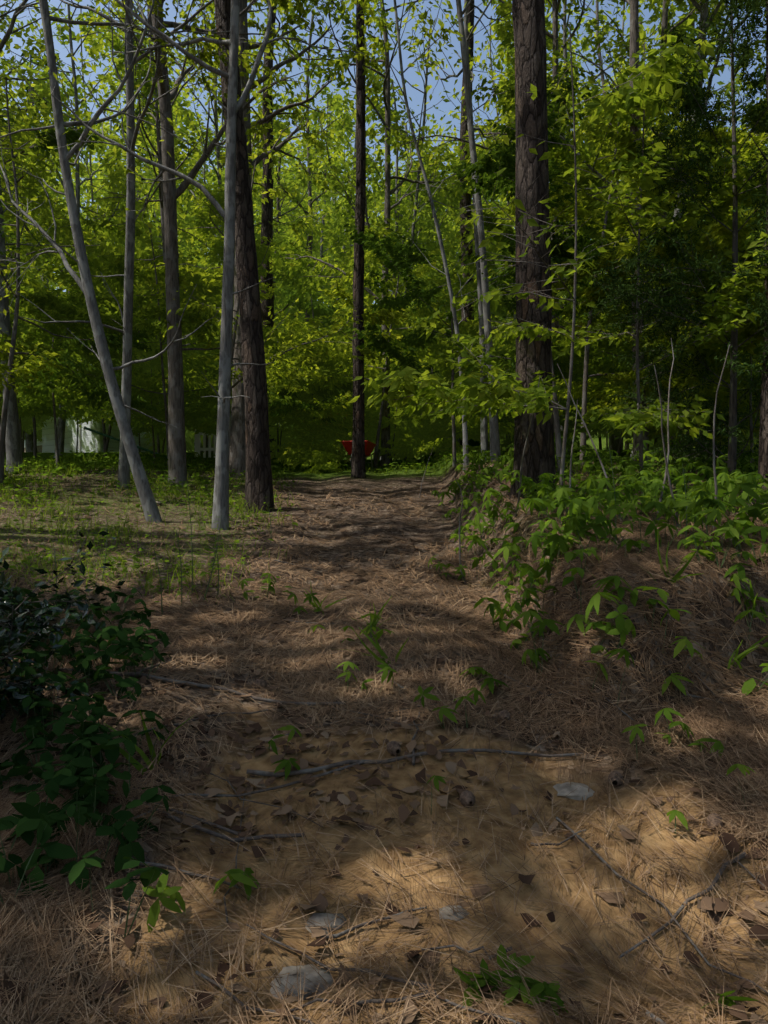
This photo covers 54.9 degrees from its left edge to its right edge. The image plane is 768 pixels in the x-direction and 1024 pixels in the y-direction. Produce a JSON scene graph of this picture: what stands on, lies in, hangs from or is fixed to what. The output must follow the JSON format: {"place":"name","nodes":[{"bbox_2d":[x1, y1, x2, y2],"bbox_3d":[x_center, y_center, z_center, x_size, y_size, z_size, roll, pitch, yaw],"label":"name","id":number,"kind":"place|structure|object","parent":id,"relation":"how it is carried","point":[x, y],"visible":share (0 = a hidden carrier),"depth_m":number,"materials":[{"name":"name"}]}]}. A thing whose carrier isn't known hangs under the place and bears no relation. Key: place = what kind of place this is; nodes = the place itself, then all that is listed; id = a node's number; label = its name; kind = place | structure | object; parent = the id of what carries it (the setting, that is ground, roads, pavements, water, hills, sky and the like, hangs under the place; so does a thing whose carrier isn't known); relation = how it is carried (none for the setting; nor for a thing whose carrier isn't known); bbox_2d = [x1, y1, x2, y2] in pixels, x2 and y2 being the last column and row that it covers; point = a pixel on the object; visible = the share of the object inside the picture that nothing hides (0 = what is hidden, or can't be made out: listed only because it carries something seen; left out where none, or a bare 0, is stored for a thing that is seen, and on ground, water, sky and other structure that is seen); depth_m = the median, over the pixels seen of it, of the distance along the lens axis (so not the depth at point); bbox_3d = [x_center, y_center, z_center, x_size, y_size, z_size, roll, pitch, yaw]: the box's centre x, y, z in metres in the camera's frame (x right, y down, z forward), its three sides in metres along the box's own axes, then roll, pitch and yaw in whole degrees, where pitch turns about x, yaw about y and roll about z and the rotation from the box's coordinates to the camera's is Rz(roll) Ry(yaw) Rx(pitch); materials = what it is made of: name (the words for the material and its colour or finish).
{"place":"outdoors","nodes":[
{"label":"outdoors","id":0,"kind":"place"},
{"bbox_2d":[0,320,767,1023],"bbox_3d":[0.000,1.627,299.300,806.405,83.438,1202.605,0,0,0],"label":"terrain","id":1,"kind":"structure","parent":0,"point":[400,778],"depth_m":3.03,"materials":[{"name":"brown soil"}]},
{"bbox_2d":[0,261,63,392],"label":"tree","id":2,"kind":"object","parent":1,"relation":"on","point":[32,363],"visible":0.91,"depth_m":12.82,"materials":[{"name":"green plant"}]},
{"bbox_2d":[0,107,71,451],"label":"forest tree","id":3,"kind":"object","parent":1,"relation":"on","point":[29,442],"visible":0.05,"depth_m":36.09,"materials":[{"name":"green plant"}]},
{"bbox_2d":[0,241,73,457],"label":"tree","id":4,"kind":"object","parent":1,"relation":"on","point":[24,328],"visible":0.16,"depth_m":21.19,"materials":[{"name":"green plant"}]},
{"bbox_2d":[0,0,79,451],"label":"forest tree","id":5,"kind":"object","parent":1,"relation":"on","point":[42,82],"visible":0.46,"depth_m":25.22,"materials":[{"name":"green plant"}]},
{"bbox_2d":[0,314,84,454],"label":"tree","id":6,"kind":"object","parent":1,"relation":"on","point":[39,406],"visible":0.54,"depth_m":17.07,"materials":[{"name":"green plant"}]},
{"bbox_2d":[0,0,107,473],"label":"tree","id":7,"kind":"object","parent":1,"relation":"on","point":[13,446],"visible":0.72,"depth_m":15.70,"materials":[{"name":"green plant"}]},
{"bbox_2d":[0,0,116,398],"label":"tree","id":8,"kind":"object","parent":1,"relation":"on","point":[35,120],"visible":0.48,"depth_m":18.42,"materials":[{"name":"green plant"}]},
{"bbox_2d":[0,530,124,729],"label":"holly shrub","id":9,"kind":"object","parent":1,"relation":"on","point":[7,607],"visible":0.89,"depth_m":3.56,"materials":[{"name":"green plant"}]},
{"bbox_2d":[17,353,110,452],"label":"tree","id":10,"kind":"object","parent":1,"relation":"on","point":[26,422],"visible":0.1,"depth_m":26.78,"materials":[{"name":"green plant"}]},
{"bbox_2d":[0,83,139,285],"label":"tree","id":11,"kind":"object","parent":1,"relation":"on","point":[25,148],"visible":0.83,"depth_m":12.09,"materials":[{"name":"green plant"}]},
{"bbox_2d":[0,279,147,467],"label":"sapling","id":12,"kind":"object","parent":1,"relation":"on","point":[46,301],"visible":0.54,"depth_m":15.89,"materials":[{"name":"green plant"}]},
{"bbox_2d":[0,80,158,484],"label":"tree","id":13,"kind":"object","parent":1,"relation":"on","point":[72,135],"visible":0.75,"depth_m":14.19,"materials":[{"name":"green plant"}]},
{"bbox_2d":[0,0,160,316],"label":"tree","id":14,"kind":"object","parent":1,"relation":"on","point":[84,103],"visible":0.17,"depth_m":30.96,"materials":[{"name":"green plant"}]},
{"bbox_2d":[0,0,161,457],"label":"tree","id":15,"kind":"object","parent":1,"relation":"on","point":[115,184],"visible":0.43,"depth_m":21.41,"materials":[{"name":"green plant"}]},
{"bbox_2d":[0,581,175,937],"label":"bush","id":16,"kind":"object","parent":1,"relation":"on","point":[73,774],"visible":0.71,"depth_m":3.01,"materials":[{"name":"green plant"}]},
{"bbox_2d":[42,413,159,452],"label":"building","id":17,"kind":"structure","parent":1,"relation":"on","point":[88,440],"depth_m":30.41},
{"bbox_2d":[31,205,221,455],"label":"tree","id":18,"kind":"object","parent":1,"relation":"on","point":[155,345],"visible":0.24,"depth_m":21.09,"materials":[{"name":"green plant"}]},
{"bbox_2d":[0,0,260,522],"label":"leaning grey tree","id":19,"kind":"object","parent":1,"relation":"on","point":[142,484],"visible":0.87,"depth_m":9.99,"materials":[{"name":"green plant"}]},
{"bbox_2d":[69,367,201,452],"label":"sapling","id":20,"kind":"object","parent":1,"relation":"on","point":[189,447],"visible":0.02,"depth_m":31.09,"materials":[{"name":"green plant"}]},
{"bbox_2d":[55,345,219,462],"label":"sapling","id":21,"kind":"object","parent":1,"relation":"on","point":[203,424],"visible":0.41,"depth_m":18.60,"materials":[{"name":"green plant"}]},
{"bbox_2d":[86,0,213,319],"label":"tree","id":22,"kind":"object","parent":1,"relation":"on","point":[186,248],"visible":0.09,"depth_m":39.88,"materials":[{"name":"green plant"}]},
{"bbox_2d":[88,81,212,451],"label":"forest tree","id":23,"kind":"object","parent":1,"relation":"on","point":[140,144],"visible":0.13,"depth_m":38.09,"materials":[{"name":"green plant"}]},
{"bbox_2d":[0,0,311,488],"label":"tree","id":24,"kind":"object","parent":1,"relation":"on","point":[126,385],"visible":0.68,"depth_m":12.34,"materials":[{"name":"grey plant"}]},
{"bbox_2d":[0,211,313,465],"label":"sapling","id":25,"kind":"object","parent":1,"relation":"on","point":[142,314],"visible":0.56,"depth_m":16.53,"materials":[{"name":"green plant"}]},
{"bbox_2d":[91,89,223,289],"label":"tree","id":26,"kind":"object","parent":1,"relation":"on","point":[146,174],"visible":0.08,"depth_m":35.11,"materials":[{"name":"green plant"}]},
{"bbox_2d":[70,0,252,346],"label":"tree","id":27,"kind":"object","parent":1,"relation":"on","point":[118,42],"visible":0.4,"depth_m":20.00,"materials":[{"name":"green plant"}]},
{"bbox_2d":[105,179,278,453],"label":"tree","id":28,"kind":"object","parent":1,"relation":"on","point":[202,234],"visible":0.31,"depth_m":22.54,"materials":[{"name":"green plant"}]},
{"bbox_2d":[195,429,215,457],"bbox_3d":[-4.603,-2.080,21.530,1.798,1.000,0.090,0,0,0],"label":"picket fence","id":29,"kind":"object","parent":1,"relation":"on","point":[198,449],"visible":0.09,"depth_m":21.49,"materials":[{"name":"white"}]},
{"bbox_2d":[84,0,335,264],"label":"tree","id":30,"kind":"object","parent":1,"relation":"on","point":[309,220],"visible":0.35,"depth_m":26.07,"materials":[{"name":"green plant"}]},
{"bbox_2d":[88,0,341,486],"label":"oak tree","id":31,"kind":"object","parent":1,"relation":"on","point":[177,469],"visible":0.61,"depth_m":14.01,"materials":[{"name":"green plant"}]},
{"bbox_2d":[3,0,461,529],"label":"tree","id":32,"kind":"object","parent":1,"relation":"on","point":[221,480],"visible":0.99,"depth_m":9.67,"materials":[{"name":"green plant"}]},
{"bbox_2d":[131,334,352,451],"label":"sapling","id":33,"kind":"object","parent":1,"relation":"on","point":[302,406],"visible":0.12,"depth_m":20.53,"materials":[{"name":"green plant"}]},
{"bbox_2d":[214,0,274,512],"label":"pine tree","id":34,"kind":"object","parent":1,"relation":"on","point":[258,485],"visible":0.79,"depth_m":11.36,"materials":[{"name":"brown plant"}]},
{"bbox_2d":[214,6,284,455],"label":"pine tree","id":35,"kind":"object","parent":1,"relation":"on","point":[266,218],"visible":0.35,"depth_m":25.80,"materials":[{"name":"brown plant"}]},
{"bbox_2d":[118,271,387,433],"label":"tree","id":36,"kind":"object","parent":1,"relation":"on","point":[271,337],"visible":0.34,"depth_m":19.30,"materials":[{"name":"green plant"}]},
{"bbox_2d":[194,2,318,451],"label":"tree","id":37,"kind":"object","parent":1,"relation":"on","point":[277,292],"visible":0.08,"depth_m":31.93,"materials":[{"name":"green plant"}]},
{"bbox_2d":[217,138,320,317],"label":"tree","id":38,"kind":"object","parent":1,"relation":"on","point":[285,161],"visible":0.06,"depth_m":41.89,"materials":[{"name":"green plant"}]},
{"bbox_2d":[134,139,407,393],"bbox_3d":[-2.805,-4.305,16.181,5.184,7.466,6.593,0,0,-22],"label":"tree","id":39,"kind":"object","parent":1,"relation":"on","point":[149,276],"visible":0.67,"depth_m":15.72,"materials":[{"name":"green plant"}]},
{"bbox_2d":[177,0,366,478],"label":"forest tree","id":40,"kind":"object","parent":1,"relation":"on","point":[237,460],"visible":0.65,"depth_m":17.20,"materials":[{"name":"green plant"}]},
{"bbox_2d":[206,97,351,341],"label":"tree","id":41,"kind":"object","parent":1,"relation":"on","point":[278,230],"visible":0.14,"depth_m":35.41,"materials":[{"name":"green plant"}]},
{"bbox_2d":[212,0,355,423],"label":"forest tree","id":42,"kind":"object","parent":1,"relation":"on","point":[315,115],"visible":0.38,"depth_m":31.56,"materials":[{"name":"green plant"}]},
{"bbox_2d":[265,330,339,451],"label":"tree","id":43,"kind":"object","parent":1,"relation":"on","point":[285,437],"visible":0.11,"depth_m":22.95,"materials":[{"name":"green plant"}]},
{"bbox_2d":[254,107,351,369],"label":"forest tree","id":44,"kind":"object","parent":1,"relation":"on","point":[339,162],"visible":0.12,"depth_m":47.83,"materials":[{"name":"green plant"}]},
{"bbox_2d":[268,340,370,473],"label":"tree","id":45,"kind":"object","parent":1,"relation":"on","point":[306,453],"visible":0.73,"depth_m":19.36,"materials":[{"name":"green plant"}]},
{"bbox_2d":[274,184,367,331],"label":"tree","id":46,"kind":"object","parent":1,"relation":"on","point":[322,248],"visible":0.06,"depth_m":40.19,"materials":[{"name":"green plant"}]},
{"bbox_2d":[274,262,371,431],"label":"sapling","id":47,"kind":"object","parent":1,"relation":"on","point":[318,309],"visible":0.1,"depth_m":27.35,"materials":[{"name":"green plant"}]},
{"bbox_2d":[275,87,372,323],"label":"tree","id":48,"kind":"object","parent":1,"relation":"on","point":[332,112],"visible":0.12,"depth_m":46.40,"materials":[{"name":"green plant"}]},
{"bbox_2d":[269,313,412,460],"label":"sapling","id":49,"kind":"object","parent":1,"relation":"on","point":[379,327],"visible":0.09,"depth_m":24.44,"materials":[{"name":"green plant"}]},
{"bbox_2d":[331,0,365,478],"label":"pine tree","id":50,"kind":"object","parent":1,"relation":"on","point":[358,469],"visible":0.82,"depth_m":16.74,"materials":[{"name":"brown plant"}]},
{"bbox_2d":[317,7,407,333],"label":"forest tree","id":51,"kind":"object","parent":1,"relation":"on","point":[341,152],"visible":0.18,"depth_m":35.48,"materials":[{"name":"green plant"}]},
{"bbox_2d":[46,448,691,614],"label":"tall weeds","id":52,"kind":"object","parent":1,"relation":"on","point":[178,538],"visible":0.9,"depth_m":5.88,"materials":[{"name":"green plant"}]},
{"bbox_2d":[0,446,741,605],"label":"grass and weeds","id":53,"kind":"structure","parent":1,"relation":"on","point":[54,470],"depth_m":10.80,"materials":[{"name":"green plant"}]},
{"bbox_2d":[318,304,428,459],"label":"sapling","id":54,"kind":"object","parent":1,"relation":"on","point":[370,393],"visible":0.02,"depth_m":23.86,"materials":[{"name":"green plant"}]},
{"bbox_2d":[156,501,594,1000],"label":"stones","id":55,"kind":"object","parent":1,"relation":"on","point":[567,788],"visible":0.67,"depth_m":2.25,"materials":[{"name":"grey stone"}]},
{"bbox_2d":[248,0,507,465],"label":"tree","id":56,"kind":"object","parent":1,"relation":"on","point":[316,281],"visible":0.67,"depth_m":22.00,"materials":[{"name":"green plant"}]},
{"bbox_2d":[0,461,767,1023],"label":"pine needles","id":57,"kind":"object","parent":1,"relation":"on","point":[22,937],"visible":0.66,"depth_m":3.50,"materials":[{"name":"brown plant"}]},
{"bbox_2d":[0,479,767,1023],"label":"dead leaves","id":58,"kind":"object","parent":1,"relation":"on","point":[706,903],"visible":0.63,"depth_m":2.87,"materials":[{"name":"brown plant"}]},
{"bbox_2d":[2,481,767,1023],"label":"fallen sticks","id":59,"kind":"object","parent":1,"relation":"on","point":[386,761],"visible":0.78,"depth_m":2.82,"materials":[{"name":"brown wood"}]},
{"bbox_2d":[267,216,507,468],"bbox_3d":[-0.287,-4.402,20.552,7.164,6.763,6.028,0,0,-16],"label":"tree","id":60,"kind":"object","parent":1,"relation":"on","point":[419,272],"visible":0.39,"depth_m":20.14,"materials":[{"name":"green plant"}]},
{"bbox_2d":[326,319,454,461],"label":"sapling","id":61,"kind":"object","parent":1,"relation":"on","point":[372,414],"visible":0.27,"depth_m":21.29,"materials":[{"name":"green plant"}]},
{"bbox_2d":[312,0,486,459],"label":"tree","id":62,"kind":"object","parent":1,"relation":"on","point":[370,108],"visible":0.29,"depth_m":28.14,"materials":[{"name":"green plant"}]},
{"bbox_2d":[312,73,488,459],"bbox_3d":[0.587,-9.422,28.168,6.230,15.424,6.017,0,0,38],"label":"tree","id":63,"kind":"object","parent":1,"relation":"on","point":[430,243],"visible":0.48,"depth_m":27.63,"materials":[{"name":"green plant"}]},
{"bbox_2d":[349,113,500,442],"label":"tree","id":64,"kind":"object","parent":1,"relation":"on","point":[434,273],"visible":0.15,"depth_m":30.55,"materials":[{"name":"green plant"}]},
{"bbox_2d":[341,0,511,471],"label":"white tree","id":65,"kind":"object","parent":1,"relation":"on","point":[384,48],"visible":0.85,"depth_m":13.95,"materials":[{"name":"grey plant"}]},
{"bbox_2d":[104,529,767,774],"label":"strap leaf clumps","id":66,"kind":"object","parent":1,"relation":"on","point":[739,658],"visible":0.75,"depth_m":4.23,"materials":[{"name":"green plant"}]},
{"bbox_2d":[370,349,515,447],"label":"tree","id":67,"kind":"object","parent":1,"relation":"on","point":[404,429],"visible":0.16,"depth_m":22.56,"materials":[{"name":"green plant"}]},
{"bbox_2d":[377,0,511,462],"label":"grey tree","id":68,"kind":"object","parent":1,"relation":"on","point":[494,437],"visible":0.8,"depth_m":14.96,"materials":[{"name":"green plant"}]},
{"bbox_2d":[387,334,513,463],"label":"sapling","id":69,"kind":"object","parent":1,"relation":"on","point":[440,443],"visible":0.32,"depth_m":20.34,"materials":[{"name":"green plant"}]},
{"bbox_2d":[142,439,767,1015],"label":"bank plants","id":70,"kind":"object","parent":1,"relation":"on","point":[704,505],"visible":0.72,"depth_m":5.09,"materials":[{"name":"green plant"}]},
{"bbox_2d":[400,316,514,450],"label":"tree","id":71,"kind":"object","parent":1,"relation":"on","point":[434,435],"visible":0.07,"depth_m":22.41,"materials":[{"name":"green plant"}]},
{"bbox_2d":[343,223,577,467],"bbox_3d":[1.768,-3.949,17.505,5.792,5.976,3.422,0,0,-11],"label":"tree","id":72,"kind":"object","parent":1,"relation":"on","point":[401,262],"visible":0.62,"depth_m":16.95,"materials":[{"name":"green plant"}]},
{"bbox_2d":[459,0,494,446],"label":"tree","id":73,"kind":"object","parent":1,"relation":"on","point":[465,200],"visible":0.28,"depth_m":23.53,"materials":[{"name":"brown plant"}]},
{"bbox_2d":[252,679,724,831],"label":"pine cones","id":74,"kind":"object","parent":1,"relation":"on","point":[467,798],"visible":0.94,"depth_m":3.09,"materials":[{"name":"plant"}]},
{"bbox_2d":[432,1,571,320],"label":"tree","id":75,"kind":"object","parent":1,"relation":"on","point":[455,115],"visible":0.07,"depth_m":30.08,"materials":[{"name":"green plant"}]},
{"bbox_2d":[442,0,571,459],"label":"grey tree","id":76,"kind":"object","parent":1,"relation":"on","point":[500,31],"visible":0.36,"depth_m":17.69,"materials":[{"name":"green plant"}]},
{"bbox_2d":[442,188,606,449],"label":"tree","id":77,"kind":"object","parent":1,"relation":"on","point":[470,269],"visible":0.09,"depth_m":22.03,"materials":[{"name":"green plant"}]},
{"bbox_2d":[348,19,705,486],"bbox_3d":[1.186,-2.228,7.100,3.284,4.548,3.164,0,0,-33],"label":"sapling","id":78,"kind":"object","parent":1,"relation":"on","point":[507,394],"visible":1,"depth_m":6.94,"materials":[{"name":"green plant"}]},
{"bbox_2d":[366,0,688,431],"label":"tree","id":79,"kind":"object","parent":1,"relation":"on","point":[555,10],"visible":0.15,"depth_m":18.95,"materials":[{"name":"green plant"}]},
{"bbox_2d":[509,0,555,498],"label":"pine tree","id":80,"kind":"object","parent":1,"relation":"on","point":[529,32],"visible":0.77,"depth_m":8.25,"materials":[{"name":"brown plant"}]},
{"bbox_2d":[463,74,647,366],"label":"tree","id":81,"kind":"object","parent":1,"relation":"on","point":[506,230],"visible":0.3,"depth_m":15.17,"materials":[{"name":"green plant"}]},
{"bbox_2d":[440,50,705,471],"bbox_3d":[2.621,-3.336,11.549,3.671,5.839,3.886,0,0,0],"label":"sapling","id":82,"kind":"object","parent":1,"relation":"on","point":[487,164],"visible":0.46,"depth_m":10.93,"materials":[{"name":"green plant"}]},
{"bbox_2d":[419,337,729,582],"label":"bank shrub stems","id":83,"kind":"object","parent":1,"relation":"on","point":[669,480],"visible":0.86,"depth_m":6.41,"materials":[{"name":"grey plant"}]},
{"bbox_2d":[469,337,686,453],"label":"sapling","id":84,"kind":"object","parent":1,"relation":"on","point":[563,403],"visible":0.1,"depth_m":19.40,"materials":[{"name":"green plant"}]},
{"bbox_2d":[454,0,731,450],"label":"tree","id":85,"kind":"object","parent":1,"relation":"on","point":[510,70],"visible":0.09,"depth_m":21.79,"materials":[{"name":"green plant"}]},
{"bbox_2d":[553,0,657,463],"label":"grey tree","id":86,"kind":"object","parent":1,"relation":"on","point":[634,23],"visible":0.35,"depth_m":13.41,"materials":[{"name":"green plant"}]},
{"bbox_2d":[545,0,672,440],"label":"forest tree","id":87,"kind":"object","parent":1,"relation":"on","point":[596,34],"visible":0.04,"depth_m":32.30,"materials":[{"name":"green plant"}]},
{"bbox_2d":[462,189,761,457],"bbox_3d":[5.539,-4.451,17.263,7.940,6.870,7.731,0,0,0],"label":"sapling","id":88,"kind":"object","parent":1,"relation":"on","point":[604,349],"visible":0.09,"depth_m":16.41,"materials":[{"name":"green plant"}]},
{"bbox_2d":[562,0,665,449],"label":"tree","id":89,"kind":"object","parent":1,"relation":"on","point":[641,19],"visible":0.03,"depth_m":41.46,"materials":[{"name":"green plant"}]},
{"bbox_2d":[488,88,764,465],"bbox_3d":[4.499,-4.528,13.973,5.427,7.606,4.368,0,0,0],"label":"sapling","id":90,"kind":"object","parent":1,"relation":"on","point":[587,212],"visible":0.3,"depth_m":13.35,"materials":[{"name":"green plant"}]},
{"bbox_2d":[492,0,767,460],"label":"tree","id":91,"kind":"object","parent":1,"relation":"on","point":[704,15],"visible":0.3,"depth_m":15.04,"materials":[{"name":"green plant"}]},
{"bbox_2d":[549,28,767,483],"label":"sapling","id":92,"kind":"object","parent":1,"relation":"on","point":[640,417],"visible":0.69,"depth_m":8.08,"materials":[{"name":"green plant"}]},
{"bbox_2d":[551,117,767,400],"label":"tree","id":93,"kind":"object","parent":1,"relation":"on","point":[721,235],"visible":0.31,"depth_m":11.04,"materials":[{"name":"green plant"}]},
{"bbox_2d":[556,237,764,462],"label":"tree","id":94,"kind":"object","parent":1,"relation":"on","point":[602,389],"visible":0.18,"depth_m":14.38,"materials":[{"name":"green plant"}]},
{"bbox_2d":[559,0,767,455],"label":"tree","id":95,"kind":"object","parent":1,"relation":"on","point":[663,25],"visible":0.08,"depth_m":20.23,"materials":[{"name":"green plant"}]},
{"bbox_2d":[578,0,765,443],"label":"forest tree","id":96,"kind":"object","parent":1,"relation":"on","point":[655,17],"visible":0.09,"depth_m":21.54,"materials":[{"name":"green plant"}]},
{"bbox_2d":[582,0,767,478],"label":"tree","id":97,"kind":"object","parent":1,"relation":"on","point":[693,102],"visible":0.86,"depth_m":8.27,"materials":[{"name":"green plant"}]},
{"bbox_2d":[657,305,762,457],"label":"sapling","id":98,"kind":"object","parent":1,"relation":"on","point":[757,350],"visible":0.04,"depth_m":16.94,"materials":[{"name":"green plant"}]},
{"bbox_2d":[668,91,767,290],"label":"tree","id":99,"kind":"object","parent":1,"relation":"on","point":[748,117],"visible":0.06,"depth_m":14.11,"materials":[{"name":"green plant"}]},
{"bbox_2d":[698,248,761,451],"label":"tree","id":100,"kind":"object","parent":1,"relation":"on","point":[740,385],"visible":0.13,"depth_m":15.14,"materials":[{"name":"green plant"}]},
{"bbox_2d":[746,0,767,503],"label":"tree","id":101,"kind":"object","parent":1,"relation":"on","point":[763,455],"visible":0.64,"depth_m":7.58,"materials":[{"name":"brown plant"}]},
{"bbox_2d":[0,0,767,303],"label":"sky","id":102,"kind":"structure","parent":0,"point":[410,75],"materials":[{"name":"blue"}]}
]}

